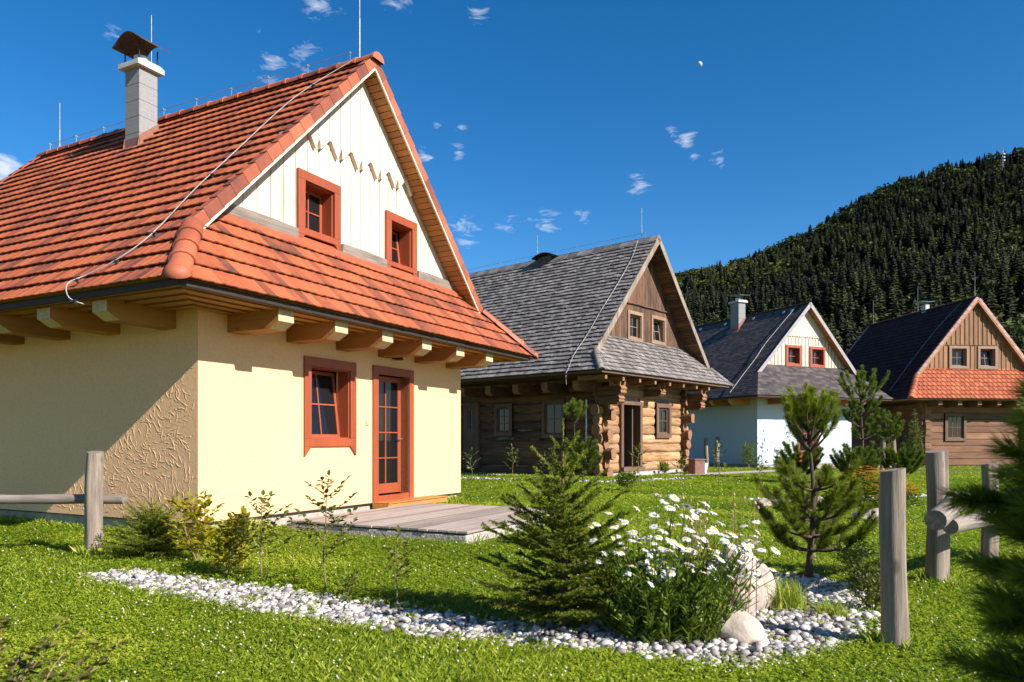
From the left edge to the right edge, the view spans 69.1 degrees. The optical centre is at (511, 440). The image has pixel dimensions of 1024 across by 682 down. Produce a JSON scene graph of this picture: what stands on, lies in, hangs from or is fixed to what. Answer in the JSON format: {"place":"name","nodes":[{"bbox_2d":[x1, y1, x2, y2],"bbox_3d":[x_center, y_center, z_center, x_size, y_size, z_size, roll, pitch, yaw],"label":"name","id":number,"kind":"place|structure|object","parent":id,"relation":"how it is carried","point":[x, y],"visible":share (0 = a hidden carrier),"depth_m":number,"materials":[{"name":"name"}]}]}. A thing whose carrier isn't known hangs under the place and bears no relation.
{"place":"outdoors","nodes":[
{"label":"outdoors","id":0,"kind":"place"},
{"bbox_2d":[461,473,557,476],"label":"path","id":1,"kind":"structure","parent":0,"point":[491,474],"depth_m":26.70,"materials":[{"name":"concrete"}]},
{"bbox_2d":[0,463,1023,681],"bbox_3d":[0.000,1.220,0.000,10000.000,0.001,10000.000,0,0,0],"label":"lawn","id":2,"kind":"structure","parent":0,"point":[838,472],"depth_m":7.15,"materials":[{"name":"plant"}]},
{"bbox_2d":[0,611,125,681],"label":"bramble","id":3,"kind":"object","parent":2,"relation":"on","point":[43,644],"visible":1,"depth_m":2.63,"materials":[{"name":"green plant"}]},
{"bbox_2d":[84,451,103,557],"bbox_3d":[-4.388,0.689,7.813,0.190,1.162,0.197,0,0,38],"label":"fence post","id":4,"kind":"object","parent":2,"relation":"on","point":[93,496],"visible":0.88,"depth_m":7.74,"materials":[{"name":"grey wood"}]},
{"bbox_2d":[0,494,127,503],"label":"fence rail","id":5,"kind":"object","parent":4,"relation":"attached to","point":[62,499],"visible":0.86,"depth_m":7.92,"materials":[{"name":"grey wood"}]},
{"bbox_2d":[94,498,215,556],"bbox_3d":[-3.746,0.907,7.821,1.118,0.667,1.095,0,0,-35],"label":"spruce bush","id":6,"kind":"object","parent":2,"relation":"on","point":[153,526],"visible":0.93,"depth_m":7.64,"materials":[{"name":"green plant"}]},
{"bbox_2d":[161,490,227,563],"bbox_3d":[-3.164,0.859,7.416,0.528,0.746,0.643,0,0,23],"label":"yellow shrub","id":7,"kind":"object","parent":2,"relation":"on","point":[194,516],"visible":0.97,"depth_m":7.36,"materials":[{"name":"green plant"}]},
{"bbox_2d":[202,505,257,577],"bbox_3d":[-2.487,0.910,6.655,0.488,0.644,0.494,0,0,21],"label":"yellow shrub","id":8,"kind":"object","parent":2,"relation":"on","point":[232,531],"visible":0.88,"depth_m":6.63,"materials":[{"name":"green plant"}]},
{"bbox_2d":[236,489,296,585],"bbox_3d":[-2.092,0.819,6.246,0.519,0.823,0.557,0,0,-6],"label":"sapling","id":9,"kind":"object","parent":2,"relation":"on","point":[265,516],"visible":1,"depth_m":6.23,"materials":[{"name":"green plant"}]},
{"bbox_2d":[0,0,537,530],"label":"plaster house","id":10,"kind":"structure","parent":2,"relation":"on","point":[230,302],"depth_m":10.75,"materials":[{"name":"paint"}]},
{"bbox_2d":[297,168,340,250],"bbox_3d":[-3.149,-3.437,11.327,0.620,1.129,1.204,0,0,27],"label":"window","id":11,"kind":"structure","parent":10,"relation":"in","point":[318,209],"depth_m":11.39,"materials":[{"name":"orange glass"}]},
{"bbox_2d":[304,356,356,456],"bbox_3d":[-3.001,-0.522,11.486,0.575,1.519,1.444,0,0,27],"label":"window","id":12,"kind":"structure","parent":10,"relation":"in","point":[324,426],"depth_m":11.63,"materials":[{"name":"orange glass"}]},
{"bbox_2d":[379,376,401,493],"bbox_3d":[-2.301,-0.130,12.960,0.426,2.500,1.500,0,0,27],"label":"door","id":13,"kind":"structure","parent":10,"relation":"in","point":[390,438],"depth_m":12.98,"materials":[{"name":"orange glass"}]},
{"bbox_2d":[385,210,416,276],"bbox_3d":[-2.191,-3.407,13.173,0.620,1.109,1.184,0,0,27],"label":"window","id":14,"kind":"structure","parent":10,"relation":"in","point":[403,257],"depth_m":13.31,"materials":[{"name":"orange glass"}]},
{"bbox_2d":[286,469,358,591],"bbox_3d":[-1.491,0.729,5.939,0.526,1.003,0.649,0,0,-3],"label":"sapling","id":15,"kind":"object","parent":2,"relation":"on","point":[338,520],"visible":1,"depth_m":5.96,"materials":[{"name":"green plant"}]},
{"bbox_2d":[376,525,412,602],"bbox_3d":[-0.842,0.924,5.443,0.246,0.614,0.298,0,0,-25],"label":"sapling","id":16,"kind":"object","parent":2,"relation":"on","point":[406,563],"visible":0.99,"depth_m":5.45,"materials":[{"name":"green plant"}]},
{"bbox_2d":[287,503,571,543],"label":"terrace","id":17,"kind":"structure","parent":2,"relation":"on","point":[445,522],"depth_m":9.95,"materials":[{"name":"wood"}]},
{"bbox_2d":[462,447,479,481],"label":"sapling","id":18,"kind":"object","parent":2,"relation":"on","point":[468,467],"visible":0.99,"depth_m":21.99,"materials":[{"name":"green plant"}]},
{"bbox_2d":[75,477,926,672],"bbox_3d":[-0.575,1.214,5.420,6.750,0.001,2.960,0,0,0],"label":"gravel bed","id":19,"kind":"object","parent":2,"relation":"on","point":[578,633],"visible":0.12,"depth_m":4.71,"materials":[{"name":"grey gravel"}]},
{"bbox_2d":[235,592,268,600],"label":"grass tuft","id":20,"kind":"object","parent":19,"relation":"on","point":[259,597],"visible":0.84,"depth_m":5.59,"materials":[{"name":"green plant"}]},
{"bbox_2d":[336,570,358,601],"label":"shrub","id":21,"kind":"object","parent":19,"relation":"on","point":[353,575],"visible":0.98,"depth_m":5.54,"materials":[{"name":"green plant"}]},
{"bbox_2d":[465,419,659,627],"bbox_3d":[0.390,0.545,4.783,1.189,1.390,1.144,0,0,33],"label":"spruce tree","id":22,"kind":"object","parent":19,"relation":"on","point":[561,523],"visible":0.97,"depth_m":4.69,"materials":[{"name":"green plant"}]},
{"bbox_2d":[583,492,780,644],"bbox_3d":[1.053,0.775,4.628,1.227,0.894,1.064,0,0,0],"label":"daisy clump","id":23,"kind":"object","parent":19,"relation":"on","point":[681,605],"visible":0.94,"depth_m":4.49,"materials":[{"name":"green plant"}]},
{"bbox_2d":[704,605,766,644],"bbox_3d":[1.354,1.142,4.542,0.405,0.229,0.257,18,8,27],"label":"boulder","id":24,"kind":"object","parent":19,"relation":"on","point":[740,626],"visible":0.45,"depth_m":4.43,"materials":[{"name":"beige stone"}]},
{"bbox_2d":[716,544,763,612],"bbox_3d":[1.597,1.009,5.249,0.322,0.587,0.282,-13,4,-20],"label":"boulder","id":25,"kind":"object","parent":19,"relation":"on","point":[760,596],"visible":0.22,"depth_m":5.15,"materials":[{"name":"beige stone"}]},
{"bbox_2d":[757,563,777,608],"bbox_3d":[1.787,1.104,5.449,0.300,0.432,0.312,0,0,43],"label":"boulder","id":26,"kind":"object","parent":19,"relation":"on","point":[764,570],"visible":0.23,"depth_m":5.33,"materials":[{"name":"beige stone"}]},
{"bbox_2d":[768,574,817,611],"bbox_3d":[1.988,1.096,5.356,0.552,0.247,0.463,0,0,32],"label":"grass tuft","id":27,"kind":"object","parent":19,"relation":"on","point":[786,597],"visible":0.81,"depth_m":5.30,"materials":[{"name":"green plant"}]},
{"bbox_2d":[752,381,878,577],"bbox_3d":[2.646,0.342,6.494,1.098,1.760,1.109,0,0,17],"label":"pine tree","id":28,"kind":"object","parent":19,"relation":"on","point":[799,414],"visible":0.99,"depth_m":6.40,"materials":[{"name":"green plant"}]},
{"bbox_2d":[807,594,854,619],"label":"grass tuft","id":29,"kind":"object","parent":19,"relation":"on","point":[836,610],"visible":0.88,"depth_m":5.13,"materials":[{"name":"green plant"}]},
{"bbox_2d":[0,476,1017,681],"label":"clover flowers","id":30,"kind":"object","parent":2,"relation":"on","point":[341,655],"visible":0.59,"depth_m":4.99,"materials":[{"name":"plant"}]},
{"bbox_2d":[503,444,518,479],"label":"sapling","id":31,"kind":"object","parent":2,"relation":"on","point":[512,453],"visible":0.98,"depth_m":22.48,"materials":[{"name":"green plant"}]},
{"bbox_2d":[536,452,549,471],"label":"sapling","id":32,"kind":"object","parent":2,"relation":"on","point":[539,460],"visible":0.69,"depth_m":21.99,"materials":[{"name":"green plant"}]},
{"bbox_2d":[562,397,587,474],"bbox_3d":[2.038,-0.093,23.581,0.853,2.633,0.793,0,0,16],"label":"pine tree","id":33,"kind":"object","parent":2,"relation":"on","point":[572,405],"visible":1,"depth_m":23.44,"materials":[{"name":"green plant"}]},
{"bbox_2d":[564,436,602,481],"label":"pine shrub","id":34,"kind":"object","parent":2,"relation":"on","point":[591,455],"visible":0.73,"depth_m":21.38,"materials":[{"name":"green plant"}]},
{"bbox_2d":[461,232,732,476],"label":"log house","id":35,"kind":"structure","parent":2,"relation":"on","point":[608,334],"depth_m":27.01,"materials":[{"name":"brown wood"}]},
{"bbox_2d":[462,406,474,463],"bbox_3d":[-1.641,-0.210,28.948,0.770,2.260,0.055,0,0,41],"label":"door","id":36,"kind":"structure","parent":35,"relation":"in","point":[468,412],"depth_m":28.97,"materials":[{"name":"brown wood"}]},
{"bbox_2d":[493,402,516,436],"bbox_3d":[-0.204,-0.770,27.899,1.164,1.284,0.450,0,0,41],"label":"window","id":37,"kind":"structure","parent":35,"relation":"in","point":[503,421],"depth_m":27.83,"materials":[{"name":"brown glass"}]},
{"bbox_2d":[540,399,570,439],"bbox_3d":[1.575,-0.770,26.366,1.344,1.484,0.450,0,0,41],"label":"window","id":38,"kind":"structure","parent":35,"relation":"in","point":[552,414],"depth_m":26.32,"materials":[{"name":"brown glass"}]},
{"bbox_2d":[624,406,632,465],"bbox_3d":[4.010,-0.165,26.846,0.050,2.170,0.850,0,0,-43],"label":"door","id":39,"kind":"structure","parent":35,"relation":"in","point":[628,410],"depth_m":26.63,"materials":[{"name":"brown wood"}]},
{"bbox_2d":[627,310,642,341],"bbox_3d":[4.376,-4.110,26.788,0.205,1.060,1.030,0,0,41],"label":"window","id":40,"kind":"structure","parent":35,"relation":"in","point":[634,319],"depth_m":26.91,"materials":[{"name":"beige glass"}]},
{"bbox_2d":[651,315,665,345],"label":"window","id":41,"kind":"structure","parent":35,"relation":"in","point":[659,338],"depth_m":28.25,"materials":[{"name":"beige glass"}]},
{"bbox_2d":[652,403,671,437],"bbox_3d":[5.546,-0.740,28.044,0.460,1.344,1.364,0,0,41],"label":"window","id":42,"kind":"structure","parent":35,"relation":"in","point":[663,411],"depth_m":28.04,"materials":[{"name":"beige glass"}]},
{"bbox_2d":[614,469,640,491],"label":"shrub","id":43,"kind":"object","parent":2,"relation":"on","point":[625,479],"visible":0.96,"depth_m":17.80,"materials":[{"name":"green plant"}]},
{"bbox_2d":[628,442,647,477],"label":"sapling","id":44,"kind":"object","parent":2,"relation":"on","point":[639,446],"visible":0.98,"depth_m":20.48,"materials":[{"name":"green plant"}]},
{"bbox_2d":[657,462,670,474],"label":"shrub","id":45,"kind":"object","parent":2,"relation":"on","point":[662,466],"visible":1,"depth_m":26.27,"materials":[{"name":"green plant"}]},
{"bbox_2d":[670,452,687,485],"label":"sapling","id":46,"kind":"object","parent":2,"relation":"on","point":[683,466],"visible":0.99,"depth_m":19.01,"materials":[{"name":"green plant"}]},
{"bbox_2d":[704,438,708,466],"bbox_3d":[9.087,0.564,34.783,0.205,1.412,0.254,0,0,34],"label":"fence post","id":47,"kind":"object","parent":2,"relation":"on","point":[706,457],"visible":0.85,"depth_m":34.69,"materials":[{"name":"grey wood"}]},
{"bbox_2d":[715,437,719,466],"bbox_3d":[9.609,0.539,34.817,0.205,1.462,0.260,0,0,33],"label":"fence post","id":48,"kind":"object","parent":2,"relation":"on","point":[716,448],"visible":0.73,"depth_m":34.77,"materials":[{"name":"grey wood"}]},
{"bbox_2d":[709,440,730,483],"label":"sapling","id":49,"kind":"object","parent":2,"relation":"on","point":[714,454],"visible":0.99,"depth_m":20.21,"materials":[{"name":"green plant"}]},
{"bbox_2d":[738,441,757,466],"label":"shrub","id":50,"kind":"object","parent":2,"relation":"on","point":[747,455],"visible":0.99,"depth_m":33.54,"materials":[{"name":"green plant"}]},
{"bbox_2d":[751,456,769,478],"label":"sapling","id":51,"kind":"object","parent":2,"relation":"on","point":[756,461],"visible":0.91,"depth_m":18.21,"materials":[{"name":"green plant"}]},
{"bbox_2d":[754,498,771,507],"bbox_3d":[4.597,1.161,13.590,0.312,0.223,0.288,0,0,31],"label":"boulder","id":52,"kind":"object","parent":2,"relation":"on","point":[764,501],"visible":0.35,"depth_m":13.52,"materials":[{"name":"white stone"}]},
{"bbox_2d":[687,294,892,466],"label":"plaster house","id":53,"kind":"structure","parent":2,"relation":"on","point":[759,361],"depth_m":35.20,"materials":[{"name":"white paint"}]},
{"bbox_2d":[786,344,801,366],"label":"window","id":54,"kind":"structure","parent":53,"relation":"in","point":[793,353],"depth_m":35.01,"materials":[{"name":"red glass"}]},
{"bbox_2d":[800,422,814,456],"bbox_3d":[13.940,-0.170,35.268,1.100,2.280,0.050,0,0,-25],"label":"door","id":55,"kind":"structure","parent":53,"relation":"in","point":[802,448],"depth_m":35.20,"materials":[{"name":"red glass"}]},
{"bbox_2d":[810,346,825,367],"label":"window","id":56,"kind":"structure","parent":53,"relation":"in","point":[817,355],"depth_m":35.67,"materials":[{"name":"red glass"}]},
{"bbox_2d":[775,440,824,481],"bbox_3d":[8.296,0.594,21.502,1.440,1.254,1.541,0,0,9],"label":"pine shrub","id":57,"kind":"object","parent":2,"relation":"on","point":[817,453],"visible":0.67,"depth_m":21.25,"materials":[{"name":"green plant"}]},
{"bbox_2d":[831,538,873,571],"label":"shrub","id":58,"kind":"object","parent":2,"relation":"on","point":[843,560],"visible":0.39,"depth_m":6.85,"materials":[{"name":"green plant"}]},
{"bbox_2d":[829,440,880,476],"bbox_3d":[9.448,0.595,20.525,1.387,1.252,1.403,0,0,35],"label":"pine shrub","id":59,"kind":"object","parent":2,"relation":"on","point":[841,461],"visible":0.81,"depth_m":20.27,"materials":[{"name":"green plant"}]},
{"bbox_2d":[835,540,879,586],"bbox_3d":[2.857,1.012,5.992,0.482,0.439,0.477,0,0,-41],"label":"shrub","id":60,"kind":"object","parent":2,"relation":"on","point":[857,567],"visible":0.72,"depth_m":5.99,"materials":[{"name":"green plant"}]},
{"bbox_2d":[841,567,880,610],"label":"shrub","id":61,"kind":"object","parent":2,"relation":"on","point":[870,586],"visible":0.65,"depth_m":5.24,"materials":[{"name":"green plant"}]},
{"bbox_2d":[836,364,890,471],"bbox_3d":[10.411,-0.550,22.331,1.496,3.546,1.457,0,0,-7],"label":"pine tree","id":62,"kind":"object","parent":2,"relation":"on","point":[862,387],"visible":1,"depth_m":22.14,"materials":[{"name":"green plant"}]},
{"bbox_2d":[852,508,878,521],"bbox_3d":[5.533,1.163,11.304,0.813,0.288,0.420,0,0,-10],"label":"boulder","id":63,"kind":"object","parent":2,"relation":"on","point":[877,512],"visible":0.24,"depth_m":11.15,"materials":[{"name":"white stone"}]},
{"bbox_2d":[820,466,924,507],"bbox_3d":[6.627,0.837,13.706,1.823,0.738,1.320,0,0,0],"label":"orange flower bed","id":64,"kind":"object","parent":2,"relation":"on","point":[872,490],"visible":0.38,"depth_m":13.49,"materials":[{"name":"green plant"}]},
{"bbox_2d":[880,438,885,469],"bbox_3d":[15.466,0.564,31.015,0.206,1.412,0.250,0,0,42],"label":"fence post","id":65,"kind":"object","parent":2,"relation":"on","point":[883,444],"visible":0.37,"depth_m":30.95,"materials":[{"name":"grey wood"}]},
{"bbox_2d":[871,409,904,466],"bbox_3d":[15.147,-0.042,30.016,1.348,2.533,1.392,0,0,27],"label":"pine tree","id":66,"kind":"object","parent":2,"relation":"on","point":[890,429],"visible":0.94,"depth_m":29.78,"materials":[{"name":"green plant"}]},
{"bbox_2d":[891,435,896,468],"bbox_3d":[15.921,0.514,31.018,0.242,1.512,0.205,0,0,34],"label":"fence post","id":67,"kind":"object","parent":2,"relation":"on","point":[893,443],"visible":0.27,"depth_m":30.95,"materials":[{"name":"grey wood"}]},
{"bbox_2d":[879,468,909,651],"bbox_3d":[2.241,0.714,4.354,0.160,1.112,0.161,0,0,-21],"label":"fence post","id":68,"kind":"object","parent":2,"relation":"on","point":[895,627],"visible":0.9,"depth_m":4.30,"materials":[{"name":"grey wood"}]},
{"bbox_2d":[877,440,924,476],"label":"pine shrub","id":69,"kind":"object","parent":2,"relation":"on","point":[895,460],"visible":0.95,"depth_m":21.57,"materials":[{"name":"green plant"}]},
{"bbox_2d":[904,411,928,467],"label":"spruce tree","id":70,"kind":"object","parent":2,"relation":"on","point":[915,436],"visible":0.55,"depth_m":32.42,"materials":[{"name":"green plant"}]},
{"bbox_2d":[846,295,1023,465],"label":"log house","id":71,"kind":"structure","parent":2,"relation":"on","point":[954,367],"depth_m":36.48,"materials":[{"name":"tile"}]},
{"bbox_2d":[889,418,899,443],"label":"window","id":72,"kind":"structure","parent":71,"relation":"in","point":[897,439],"depth_m":38.30,"materials":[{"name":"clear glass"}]},
{"bbox_2d":[940,413,967,440],"bbox_3d":[21.616,-0.655,36.473,1.404,1.454,0.460,0,0,-6],"label":"window","id":73,"kind":"structure","parent":71,"relation":"in","point":[955,424],"depth_m":36.32,"materials":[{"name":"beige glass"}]},
{"bbox_2d":[949,346,968,368],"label":"window","id":74,"kind":"structure","parent":71,"relation":"in","point":[958,355],"depth_m":36.48,"materials":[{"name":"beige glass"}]},
{"bbox_2d":[977,346,997,368],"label":"window","id":75,"kind":"structure","parent":71,"relation":"in","point":[984,360],"depth_m":36.57,"materials":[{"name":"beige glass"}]},
{"bbox_2d":[925,450,949,583],"bbox_3d":[3.599,0.674,6.298,0.191,1.192,0.189,0,0,34],"label":"fence post","id":76,"kind":"object","parent":2,"relation":"on","point":[937,560],"visible":0.71,"depth_m":6.24,"materials":[{"name":"grey wood"}]},
{"bbox_2d":[924,491,966,529],"bbox_3d":[3.270,0.489,5.512,0.176,0.220,1.463,0,0,37],"label":"fence rail","id":77,"kind":"object","parent":76,"relation":"attached to","point":[939,520],"visible":0.39,"depth_m":4.96,"materials":[{"name":"grey wood"}]},
{"bbox_2d":[943,511,990,533],"bbox_3d":[4.348,0.606,6.406,3.338,0.184,0.162,0,0,-42],"label":"fence rail","id":78,"kind":"object","parent":76,"relation":"attached to","point":[958,524],"visible":0.3,"depth_m":5.34,"materials":[{"name":"grey wood"}]},
{"bbox_2d":[929,372,1023,681],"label":"pine tree","id":79,"kind":"object","parent":2,"relation":"on","point":[1002,513],"visible":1,"depth_m":2.04,"materials":[{"name":"green plant"}]},
{"bbox_2d":[980,462,998,559],"bbox_3d":[4.621,0.739,7.204,0.156,1.062,0.158,0,0,-13],"label":"fence post","id":80,"kind":"object","parent":2,"relation":"on","point":[985,537],"visible":0.3,"depth_m":7.15,"materials":[{"name":"grey wood"}]},
{"bbox_2d":[0,0,1023,273],"label":"sky","id":81,"kind":"structure","parent":0,"point":[568,124],"materials":[{"name":"blue"}]},
{"bbox_2d":[667,470,774,475],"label":"path","id":82,"kind":"structure","parent":0,"point":[733,472],"depth_m":28.37,"materials":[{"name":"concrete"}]},
{"bbox_2d":[687,459,705,473],"bbox_3d":[6.767,0.945,27.255,0.500,0.550,0.460,0,0,-23],"label":"planter box","id":83,"kind":"object","parent":82,"relation":"on","point":[696,466],"visible":0.96,"depth_m":27.10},
{"bbox_2d":[773,446,786,463],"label":"shrub","id":84,"kind":"object","parent":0,"point":[774,450],"visible":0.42,"depth_m":32.99,"materials":[{"name":"green plant"}]},
{"bbox_3d":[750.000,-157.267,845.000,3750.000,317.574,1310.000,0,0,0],"label":"hill","id":85,"kind":"structure","parent":0,"visible":0},
{"bbox_2d":[674,147,1023,354],"bbox_3d":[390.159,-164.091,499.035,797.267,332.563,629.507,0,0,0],"label":"forest","id":86,"kind":"object","parent":85,"relation":"on","point":[941,235],"visible":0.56,"depth_m":513.96,"materials":[{"name":"green plant"}]}
]}

